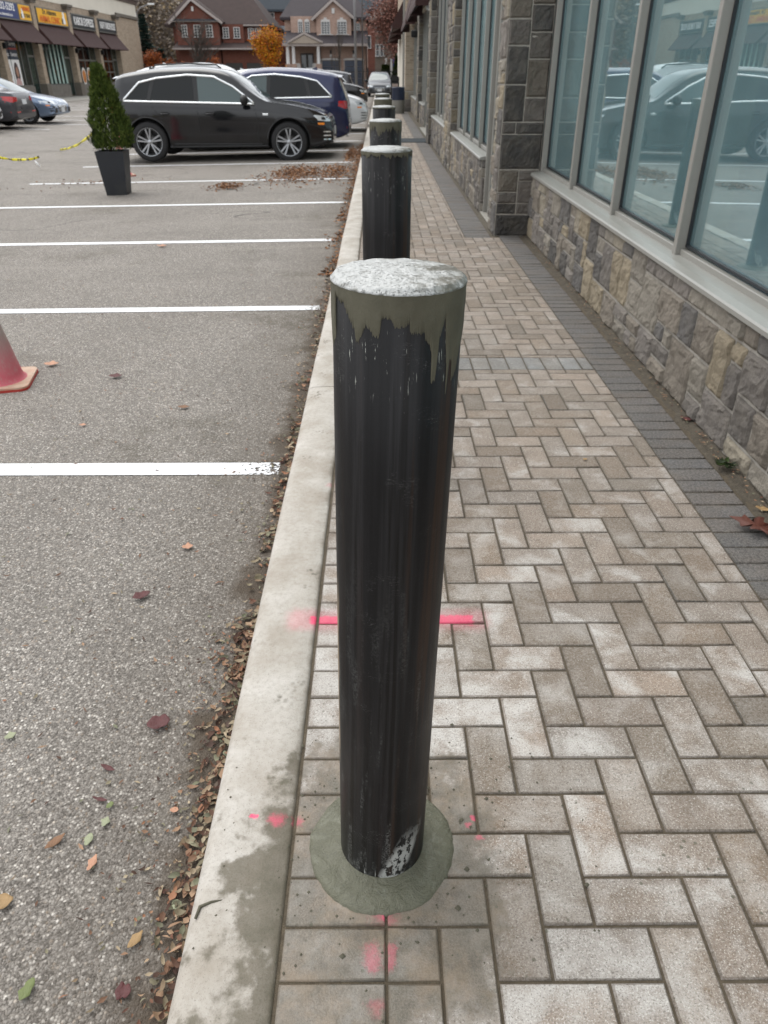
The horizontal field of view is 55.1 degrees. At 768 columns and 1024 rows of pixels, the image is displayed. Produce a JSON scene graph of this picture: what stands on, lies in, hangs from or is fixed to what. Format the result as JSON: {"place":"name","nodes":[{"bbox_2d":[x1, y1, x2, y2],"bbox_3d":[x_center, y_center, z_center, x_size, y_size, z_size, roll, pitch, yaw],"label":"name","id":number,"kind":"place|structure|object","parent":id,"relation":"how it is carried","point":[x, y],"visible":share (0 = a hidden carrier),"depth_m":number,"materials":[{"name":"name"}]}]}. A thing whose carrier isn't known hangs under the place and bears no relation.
{"place":"outdoors","nodes":[
{"label":"outdoors","id":0,"kind":"place"},
{"bbox_2d":[58,95,89,101],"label":"shop sidewalk","id":1,"kind":"structure","parent":0,"point":[74,98],"depth_m":47.96,"materials":[{"name":"concrete"}]},
{"bbox_2d":[135,0,182,63],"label":"woodland","id":2,"kind":"object","parent":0,"point":[155,13],"depth_m":95.73,"materials":[{"name":"plant"}]},
{"bbox_2d":[0,93,375,1023],"bbox_3d":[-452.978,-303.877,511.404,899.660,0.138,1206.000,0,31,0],"label":"car park ground","id":3,"kind":"structure","parent":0,"point":[104,677],"depth_m":3.04,"materials":[{"name":"grey asphalt"}]},
{"bbox_2d":[0,893,12,908],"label":"fallen leaf","id":4,"kind":"object","parent":3,"relation":"on","point":[6,899],"visible":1,"depth_m":1.58,"materials":[{"name":"yellow plant"}]},
{"bbox_2d":[4,731,15,738],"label":"fallen leaf","id":5,"kind":"object","parent":3,"relation":"on","point":[10,735],"visible":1,"depth_m":1.98,"materials":[{"name":"plant"}]},
{"bbox_2d":[0,86,36,125],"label":"parked sedan","id":6,"kind":"object","parent":3,"relation":"on","point":[15,106],"visible":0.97,"depth_m":23.61,"materials":[{"name":"grey paint"}]},
{"bbox_2d":[0,324,37,392],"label":"traffic cone","id":7,"kind":"object","parent":3,"relation":"on","point":[15,376],"visible":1,"depth_m":4.21,"materials":[{"name":"plastic"}]},
{"bbox_2d":[0,156,38,160],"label":"caution tape","id":8,"kind":"object","parent":3,"relation":"on","point":[19,159],"visible":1,"depth_m":14.10,"materials":[{"name":"yellow plastic"}]},
{"bbox_2d":[18,977,34,999],"bbox_3d":[-0.692,0.922,1.422,0.026,0.008,0.042,0,31,0],"label":"fallen leaf","id":9,"kind":"object","parent":3,"relation":"on","point":[24,991],"visible":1,"depth_m":1.42,"materials":[{"name":"green plant"}]},
{"bbox_2d":[0,78,70,123],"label":"parked sedan","id":10,"kind":"object","parent":3,"relation":"on","point":[49,108],"visible":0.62,"depth_m":26.08,"materials":[{"name":"blue paint"}]},
{"bbox_2d":[44,361,58,364],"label":"fallen leaf","id":11,"kind":"object","parent":3,"relation":"on","point":[50,363],"visible":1,"depth_m":4.54,"materials":[{"name":"plant"}]},
{"bbox_2d":[44,833,64,848],"bbox_3d":[-0.758,0.760,1.697,0.020,0.008,0.050,19,36,28],"label":"fallen leaf","id":12,"kind":"object","parent":3,"relation":"on","point":[54,841],"visible":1,"depth_m":1.70,"materials":[{"name":"brown plant"}]},
{"bbox_2d":[0,0,143,96],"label":"shop row","id":13,"kind":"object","parent":3,"relation":"on","point":[54,48],"visible":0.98,"depth_m":50.91,"materials":[{"name":"beige brick"}]},
{"bbox_2d":[6,41,41,93],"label":"shop window","id":14,"kind":"structure","parent":13,"relation":"in","point":[25,52],"depth_m":46.01,"materials":[{"name":"black glass"}]},
{"bbox_2d":[42,44,76,95],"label":"shop window","id":15,"kind":"structure","parent":13,"relation":"in","point":[45,47],"depth_m":50.60,"materials":[{"name":"teal glass"}]},
{"bbox_2d":[76,47,95,83],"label":"shop window","id":16,"kind":"structure","parent":13,"relation":"in","point":[86,55],"depth_m":55.08,"materials":[{"name":"black glass"}]},
{"bbox_2d":[102,49,118,82],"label":"shop window","id":17,"kind":"structure","parent":13,"relation":"in","point":[109,57],"depth_m":60.28,"materials":[{"name":"black glass"}]},
{"bbox_2d":[84,833,92,845],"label":"fallen leaf","id":18,"kind":"object","parent":3,"relation":"on","point":[88,838],"visible":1,"depth_m":1.70,"materials":[{"name":"green plant"}]},
{"bbox_2d":[87,854,96,869],"bbox_3d":[-0.654,0.786,1.650,0.021,0.006,0.040,0,31,0],"label":"fallen leaf","id":19,"kind":"object","parent":3,"relation":"on","point":[92,861],"visible":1,"depth_m":1.65,"materials":[{"name":"orange plant"}]},
{"bbox_2d":[93,796,106,800],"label":"fallen leaf","id":20,"kind":"object","parent":3,"relation":"on","point":[99,798],"visible":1,"depth_m":1.80,"materials":[{"name":"red plant"}]},
{"bbox_2d":[101,816,109,825],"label":"fallen leaf","id":21,"kind":"object","parent":3,"relation":"on","point":[105,821],"visible":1,"depth_m":1.74,"materials":[{"name":"plant"}]},
{"bbox_2d":[101,764,114,770],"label":"fallen leaf","id":22,"kind":"object","parent":3,"relation":"on","point":[107,767],"visible":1,"depth_m":1.88,"materials":[{"name":"red plant"}]},
{"bbox_2d":[106,801,113,807],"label":"fallen leaf","id":23,"kind":"object","parent":3,"relation":"on","point":[109,804],"visible":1,"depth_m":1.78,"materials":[{"name":"green plant"}]},
{"bbox_2d":[94,149,131,194],"bbox_3d":[-4.037,-5.111,11.078,0.410,0.600,0.410,-2,31,-4],"label":"planter","id":24,"kind":"object","parent":3,"relation":"on","point":[114,167],"visible":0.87,"depth_m":10.94,"materials":[{"name":"plastic"}]},
{"bbox_2d":[84,61,134,151],"bbox_3d":[-4.008,-5.821,10.643,0.684,1.208,0.713,0,31,0],"label":"thuja","id":25,"kind":"object","parent":24,"relation":"on","point":[103,94],"visible":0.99,"depth_m":10.55,"materials":[{"name":"green plant"}]},
{"bbox_2d":[60,134,91,150],"bbox_3d":[-5.911,-7.179,14.163,0.009,1.032,8.498,-14,34,-22],"label":"caution tape","id":26,"kind":"object","parent":25,"relation":"hanging from","point":[79,143],"visible":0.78,"depth_m":14.43,"materials":[{"name":"yellow plastic"}]},
{"bbox_2d":[109,373,120,376],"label":"fallen leaf","id":27,"kind":"object","parent":3,"relation":"on","point":[115,375],"visible":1,"depth_m":4.34,"materials":[{"name":"brown plant"}]},
{"bbox_2d":[115,981,130,999],"bbox_3d":[-0.502,0.921,1.414,0.030,0.010,0.033,0,31,0],"label":"fallen leaf","id":28,"kind":"object","parent":3,"relation":"on","point":[123,990],"visible":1,"depth_m":1.42,"materials":[{"name":"red plant"}]},
{"bbox_2d":[127,930,142,947],"bbox_3d":[-0.507,0.872,1.501,0.024,0.006,0.037,0,31,0],"label":"fallen leaf","id":29,"kind":"object","parent":3,"relation":"on","point":[135,939],"visible":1,"depth_m":1.50,"materials":[{"name":"yellow plant"}]},
{"bbox_2d":[132,591,149,598],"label":"fallen leaf","id":30,"kind":"object","parent":3,"relation":"on","point":[139,595],"visible":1,"depth_m":2.50,"materials":[{"name":"brown plant"}]},
{"bbox_2d":[136,3,154,47],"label":"street light","id":31,"kind":"object","parent":3,"relation":"on","point":[143,6],"visible":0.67,"depth_m":79.16,"materials":[{"name":"grey metal"}]},
{"bbox_2d":[137,13,156,67],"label":"spruce tree","id":32,"kind":"object","parent":3,"relation":"on","point":[144,38],"visible":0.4,"depth_m":69.46,"materials":[{"name":"green plant"}]},
{"bbox_2d":[143,48,163,67],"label":"orange shrub tree","id":33,"kind":"object","parent":3,"relation":"on","point":[150,59],"visible":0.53,"depth_m":67.93,"materials":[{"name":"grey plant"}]},
{"bbox_2d":[147,714,169,728],"bbox_3d":[-0.613,0.571,1.998,0.060,0.014,0.050,0,31,0],"label":"fallen leaf","id":34,"kind":"object","parent":3,"relation":"on","point":[156,721],"visible":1,"depth_m":2.00,"materials":[{"name":"brown plant"}]},
{"bbox_2d":[157,48,167,63],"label":"spruce tree","id":35,"kind":"object","parent":3,"relation":"on","point":[163,54],"visible":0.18,"depth_m":71.13,"materials":[{"name":"plant"}]},
{"bbox_2d":[153,57,175,63],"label":"orange shrub tree","id":36,"kind":"object","parent":3,"relation":"on","point":[168,61],"visible":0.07,"depth_m":67.13,"materials":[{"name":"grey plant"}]},
{"bbox_2d":[170,807,178,811],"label":"fallen leaf","id":37,"kind":"object","parent":3,"relation":"on","point":[173,809],"visible":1,"depth_m":1.77,"materials":[{"name":"plant"}]},
{"bbox_2d":[0,144,363,275],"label":"leaf pile litter","id":38,"kind":"object","parent":3,"relation":"on","point":[291,173],"visible":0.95,"depth_m":12.45,"materials":[{"name":"brown plant"}]},
{"bbox_2d":[0,102,365,474],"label":"parking lines","id":39,"kind":"object","parent":3,"relation":"on","point":[124,468],"visible":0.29,"depth_m":3.37,"materials":[{"name":"white paint"}]},
{"bbox_2d":[182,542,192,548],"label":"fallen leaf","id":40,"kind":"object","parent":3,"relation":"on","point":[188,545],"visible":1,"depth_m":2.75,"materials":[{"name":"plant"}]},
{"bbox_2d":[138,63,238,72],"bbox_3d":[-4.310,-11.042,19.823,4.519,1.817,2.296,0,31,0],"label":"parked suv","id":41,"kind":"object","parent":3,"relation":"on","point":[212,65],"visible":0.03,"depth_m":18.88,"materials":[{"name":"white paint"}]},
{"bbox_2d":[169,7,223,62],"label":"bare tree","id":42,"kind":"object","parent":3,"relation":"on","point":[199,58],"visible":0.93,"depth_m":64.03,"materials":[{"name":"grey plant"}]},
{"bbox_2d":[84,264,336,1023],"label":"gutter leaf litter","id":43,"kind":"object","parent":3,"relation":"on","point":[174,963],"visible":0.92,"depth_m":1.84,"materials":[{"name":"brown plant"}]},
{"bbox_2d":[205,53,218,63],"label":"orange shrub tree","id":44,"kind":"object","parent":3,"relation":"on","point":[214,60],"visible":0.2,"depth_m":66.34,"materials":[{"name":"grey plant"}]},
{"bbox_2d":[112,66,336,161],"bbox_3d":[-3.285,-8.360,15.431,4.516,1.680,2.296,0,31,0],"label":"parked suv","id":45,"kind":"object","parent":3,"relation":"on","point":[173,110],"visible":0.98,"depth_m":14.67,"materials":[{"name":"black paint"}]},
{"bbox_2d":[247,23,288,67],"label":"maple tree","id":46,"kind":"object","parent":3,"relation":"on","point":[266,48],"visible":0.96,"depth_m":65.97,"materials":[{"name":"orange plant"}]},
{"bbox_2d":[189,67,350,149],"bbox_3d":[-3.073,-9.673,17.619,4.516,1.680,2.296,0,31,0],"label":"parked suv","id":47,"kind":"object","parent":3,"relation":"on","point":[326,90],"visible":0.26,"depth_m":16.73,"materials":[{"name":"blue paint"}]},
{"bbox_2d":[167,96,374,1023],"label":"kerb","id":48,"kind":"structure","parent":3,"relation":"on","point":[227,971],"depth_m":1.73,"materials":[{"name":"concrete"}]},
{"bbox_2d":[194,899,222,918],"bbox_3d":[-0.345,0.770,1.439,0.063,0.008,0.020,-21,37,-31],"label":"twig","id":49,"kind":"object","parent":48,"relation":"on","point":[201,906],"visible":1,"depth_m":1.44,"materials":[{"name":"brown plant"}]},
{"bbox_2d":[280,26,286,66],"bbox_3d":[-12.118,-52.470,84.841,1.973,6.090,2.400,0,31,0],"label":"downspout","id":50,"kind":"object","parent":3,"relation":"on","point":[283,58],"visible":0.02,"depth_m":84.01,"materials":[{"name":"white metal"}]},
{"bbox_2d":[238,68,367,123],"bbox_3d":[-2.742,-12.396,22.167,4.516,1.680,2.296,0,31,0],"label":"parked suv","id":51,"kind":"object","parent":3,"relation":"on","point":[359,109],"visible":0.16,"depth_m":21.59,"materials":[{"name":"white paint"}]},
{"bbox_2d":[327,21,344,69],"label":"bare tree","id":52,"kind":"object","parent":3,"relation":"on","point":[339,48],"visible":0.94,"depth_m":64.30,"materials":[{"name":"grey plant"}]},
{"bbox_2d":[307,68,367,101],"bbox_3d":[-3.048,-20.684,35.969,4.518,1.744,2.296,0,31,0],"label":"parked suv","id":53,"kind":"object","parent":3,"relation":"on","point":[357,90],"visible":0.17,"depth_m":35.30,"materials":[{"name":"black paint"}]},
{"bbox_2d":[326,70,352,83],"bbox_3d":[-3.919,-23.473,40.705,4.516,1.680,2.296,0,31,0],"label":"parked suv","id":54,"kind":"object","parent":3,"relation":"on","point":[347,78],"visible":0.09,"depth_m":39.82,"materials":[{"name":"grey paint"}]},
{"bbox_2d":[353,0,357,84],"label":"lamp post","id":55,"kind":"object","parent":3,"relation":"on","point":[355,39],"visible":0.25,"depth_m":46.35,"materials":[{"name":"metal"}]},
{"bbox_2d":[325,68,397,83],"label":"iron fence","id":56,"kind":"object","parent":3,"relation":"on","point":[367,71],"visible":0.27,"depth_m":60.90,"materials":[{"name":"black metal"}]},
{"bbox_2d":[361,0,363,86],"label":"lamp post","id":57,"kind":"object","parent":3,"relation":"on","point":[362,39],"visible":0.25,"depth_m":52.08,"materials":[{"name":"metal"}]},
{"bbox_2d":[1,236,766,1012],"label":"fine leaf crumbs","id":58,"kind":"object","parent":3,"relation":"on","point":[101,1000],"visible":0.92,"depth_m":2.45,"materials":[{"name":"brown plant"}]},
{"bbox_2d":[164,0,283,70],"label":"red brick house","id":59,"kind":"structure","parent":0,"point":[232,24],"depth_m":71.89,"materials":[{"name":"brown brick"}]},
{"bbox_2d":[181,25,187,37],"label":"window","id":60,"kind":"structure","parent":59,"relation":"in","point":[184,30],"depth_m":71.11,"materials":[{"name":"grey glass"}]},
{"bbox_2d":[193,25,200,37],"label":"window","id":61,"kind":"structure","parent":59,"relation":"in","point":[193,25],"depth_m":71.05,"materials":[{"name":"grey glass"}]},
{"bbox_2d":[205,25,213,37],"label":"window","id":62,"kind":"structure","parent":59,"relation":"in","point":[209,28],"depth_m":71.12,"materials":[{"name":"grey glass"}]},
{"bbox_2d":[222,27,229,38],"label":"window","id":63,"kind":"structure","parent":59,"relation":"in","point":[225,29],"depth_m":71.80,"materials":[{"name":"white glass"}]},
{"bbox_2d":[226,63,242,70],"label":"garage door","id":64,"kind":"structure","parent":59,"relation":"in","point":[236,66],"depth_m":72.36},
{"bbox_2d":[233,27,240,38],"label":"window","id":65,"kind":"structure","parent":59,"relation":"in","point":[236,30],"depth_m":71.80,"materials":[{"name":"white glass"}]},
{"bbox_2d":[248,28,253,38],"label":"window","id":66,"kind":"structure","parent":59,"relation":"in","point":[250,30],"depth_m":72.19,"materials":[{"name":"white glass"}]},
{"bbox_2d":[247,63,263,68],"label":"garage door","id":67,"kind":"structure","parent":59,"relation":"in","point":[249,65],"depth_m":72.36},
{"bbox_2d":[280,0,370,89],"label":"pink brick house","id":68,"kind":"structure","parent":0,"point":[311,28],"depth_m":71.51,"materials":[{"name":"brick"}]},
{"bbox_2d":[298,19,302,32],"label":"window","id":69,"kind":"structure","parent":68,"relation":"in","point":[300,23],"depth_m":71.45,"materials":[{"name":"white glass"}]},
{"bbox_2d":[304,19,309,32],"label":"window","id":70,"kind":"structure","parent":68,"relation":"in","point":[307,23],"depth_m":71.45,"materials":[{"name":"white glass"}]},
{"bbox_2d":[301,53,313,67],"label":"double door","id":71,"kind":"structure","parent":68,"relation":"in","point":[307,59],"depth_m":72.82,"materials":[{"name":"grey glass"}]},
{"bbox_2d":[321,19,329,33],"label":"window","id":72,"kind":"structure","parent":68,"relation":"in","point":[325,25],"depth_m":71.00,"materials":[{"name":"white glass"}]},
{"bbox_2d":[337,19,346,33],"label":"window","id":73,"kind":"structure","parent":68,"relation":"in","point":[341,23],"depth_m":71.00,"materials":[{"name":"white glass"}]},
{"bbox_2d":[356,23,359,30],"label":"window","id":74,"kind":"structure","parent":68,"relation":"in","point":[357,24],"depth_m":71.98,"materials":[{"name":"glass"}]},
{"bbox_2d":[370,5,393,75],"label":"taupe brick house","id":75,"kind":"structure","parent":0,"point":[379,58],"depth_m":67.87,"materials":[{"name":"brown brick"}]},
{"bbox_2d":[375,44,379,56],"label":"window","id":76,"kind":"structure","parent":75,"relation":"in","point":[377,45],"depth_m":67.75,"materials":[{"name":"grey glass"}]},
{"bbox_2d":[380,44,383,56],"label":"window","id":77,"kind":"structure","parent":75,"relation":"in","point":[381,52],"depth_m":67.83,"materials":[{"name":"grey glass"}]},
{"bbox_2d":[271,95,767,1023],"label":"sidewalk","id":78,"kind":"structure","parent":0,"point":[691,979],"depth_m":1.88,"materials":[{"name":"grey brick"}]},
{"bbox_2d":[375,93,389,97],"bbox_3d":[-0.018,-4.481,9.089,0.307,1.206,0.304,0,31,0],"label":"bollard","id":79,"kind":"object","parent":78,"relation":"on","point":[382,95],"visible":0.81,"depth_m":8.73,"materials":[{"name":"metal"}]},
{"bbox_2d":[374,98,391,105],"bbox_3d":[-0.011,-3.532,7.501,0.306,1.206,0.309,0,31,0],"label":"bollard","id":80,"kind":"object","parent":78,"relation":"on","point":[382,101],"visible":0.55,"depth_m":7.15,"materials":[{"name":"metal"}]},
{"bbox_2d":[372,105,395,118],"bbox_3d":[0.000,-2.552,5.862,0.302,1.206,0.305,0,31,0],"label":"bollard","id":81,"kind":"object","parent":78,"relation":"on","point":[383,111],"visible":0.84,"depth_m":5.51,"materials":[{"name":"metal"}]},
{"bbox_2d":[369,118,401,145],"bbox_3d":[0.009,-1.607,4.281,0.310,1.206,0.305,0,31,0],"label":"bollard","id":82,"kind":"object","parent":78,"relation":"on","point":[385,131],"visible":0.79,"depth_m":3.95,"materials":[{"name":"metal"}]},
{"bbox_2d":[361,145,412,259],"bbox_3d":[0.008,-0.725,2.805,0.303,1.206,0.307,0,31,0],"label":"bollard","id":83,"kind":"object","parent":78,"relation":"on","point":[386,197],"visible":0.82,"depth_m":2.52,"materials":[{"name":"metal"}]},
{"bbox_2d":[309,258,467,917],"bbox_3d":[0.008,0.203,1.254,0.309,1.206,0.307,1,31,-1],"label":"bollard","id":84,"kind":"object","parent":78,"relation":"on","point":[381,840],"visible":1,"depth_m":1.10,"materials":[{"name":"metal"}]},
{"bbox_2d":[390,75,398,98],"bbox_3d":[0.560,-22.173,38.593,0.460,1.260,0.422,0,31,0],"label":"news box","id":85,"kind":"object","parent":78,"relation":"on","point":[394,79],"visible":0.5,"depth_m":38.27,"materials":[{"name":"black metal"}]},
{"bbox_2d":[192,718,599,1023],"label":"grout crumbs","id":86,"kind":"object","parent":78,"relation":"on","point":[457,907],"visible":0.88,"depth_m":1.48,"materials":[{"name":"grey concrete"}]},
{"bbox_2d":[392,87,404,113],"bbox_3d":[0.559,-16.120,28.814,0.510,0.905,0.510,0,31,0],"label":"litter bin","id":87,"kind":"object","parent":78,"relation":"on","point":[398,98],"visible":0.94,"depth_m":28.63,"materials":[{"name":"grey plastic"}]},
{"bbox_2d":[401,138,425,142],"bbox_3d":[0.708,-8.825,17.477,0.660,0.013,1.150,0,31,0],"label":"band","id":88,"kind":"object","parent":78,"relation":"on","point":[413,140],"depth_m":17.36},
{"bbox_2d":[407,112,767,522],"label":"soil strip","id":89,"kind":"object","parent":78,"relation":"on","point":[737,483],"visible":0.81,"depth_m":3.79,"materials":[{"name":"soil"}]},
{"bbox_2d":[714,457,736,468],"bbox_3d":[1.395,-0.199,3.003,0.089,0.023,0.081,26,40,36],"label":"weed","id":90,"kind":"object","parent":89,"relation":"on","point":[722,461],"visible":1,"depth_m":3.00,"materials":[{"name":"green plant"}]},
{"bbox_2d":[755,506,767,510],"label":"fallen leaf","id":91,"kind":"object","parent":89,"relation":"on","point":[763,508],"visible":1,"depth_m":2.73,"materials":[{"name":"plant"}]},
{"bbox_2d":[730,514,767,533],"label":"oak leaf","id":92,"kind":"object","parent":78,"relation":"on","point":[758,523],"visible":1,"depth_m":2.61,"materials":[{"name":"brown plant"}]},
{"label":"road beyond","id":93,"kind":"structure","parent":0,"visible":0},
{"bbox_2d":[259,0,382,79],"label":"blue roofed house","id":94,"kind":"structure","parent":93,"relation":"on","point":[275,9],"depth_m":86.19,"materials":[{"name":"red brick"}]},
{"bbox_2d":[368,35,371,48],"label":"window","id":95,"kind":"structure","parent":94,"relation":"in","point":[369,38],"depth_m":87.69,"materials":[{"name":"grey glass"}]},
{"bbox_2d":[357,0,397,62],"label":"red tree","id":96,"kind":"object","parent":93,"relation":"on","point":[389,9],"visible":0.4,"depth_m":61.44,"materials":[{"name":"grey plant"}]},
{"bbox_2d":[364,72,390,96],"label":"parked sedan","id":97,"kind":"object","parent":93,"relation":"on","point":[379,82],"visible":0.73,"depth_m":52.48,"materials":[{"name":"grey paint"}]},
{"bbox_2d":[381,63,390,77],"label":"evergreen shrub","id":98,"kind":"object","parent":93,"relation":"on","point":[386,66],"visible":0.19,"depth_m":62.31,"materials":[{"name":"green plant"}]},
{"bbox_2d":[393,54,397,75],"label":"evergreen shrub","id":99,"kind":"object","parent":93,"relation":"on","point":[395,65],"visible":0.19,"depth_m":61.80,"materials":[{"name":"green plant"}]},
{"bbox_2d":[388,0,767,501],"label":"stone storefront","id":100,"kind":"object","parent":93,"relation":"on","point":[609,158],"visible":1,"depth_m":4.40,"materials":[{"name":"stone"}]},
{"bbox_2d":[413,22,417,95],"bbox_3d":[1.259,-16.396,26.701,0.117,2.353,6.127,0,31,0],"label":"window","id":101,"kind":"structure","parent":100,"relation":"in","point":[415,27],"depth_m":28.58,"materials":[{"name":"grey glass"}]},
{"bbox_2d":[422,11,426,101],"bbox_3d":[1.285,-13.536,21.916,0.117,2.353,2.977,0,31,0],"label":"window","id":102,"kind":"structure","parent":100,"relation":"in","point":[425,14],"depth_m":22.75,"materials":[{"name":"grey glass"}]},
{"bbox_2d":[424,10,429,127],"bbox_3d":[1.240,-11.723,19.446,0.117,2.930,3.177,0,31,0],"label":"window","id":103,"kind":"structure","parent":100,"relation":"in","point":[427,31],"depth_m":20.68,"materials":[{"name":"grey glass"}]},
{"bbox_2d":[435,0,448,118],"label":"window","id":104,"kind":"structure","parent":100,"relation":"in","point":[443,4],"depth_m":15.01,"materials":[{"name":"grey glass"}]},
{"bbox_2d":[457,0,495,150],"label":"window","id":105,"kind":"structure","parent":100,"relation":"in","point":[478,16],"depth_m":9.70,"materials":[{"name":"grey glass"}]},
{"bbox_2d":[482,0,503,212],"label":"downspout","id":106,"kind":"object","parent":100,"relation":"in","point":[497,35],"depth_m":7.90,"materials":[{"name":"beige metal"}]},
{"bbox_2d":[540,0,767,307],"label":"window","id":107,"kind":"structure","parent":100,"relation":"in","point":[657,110],"depth_m":4.00,"materials":[{"name":"glass"}]}
]}

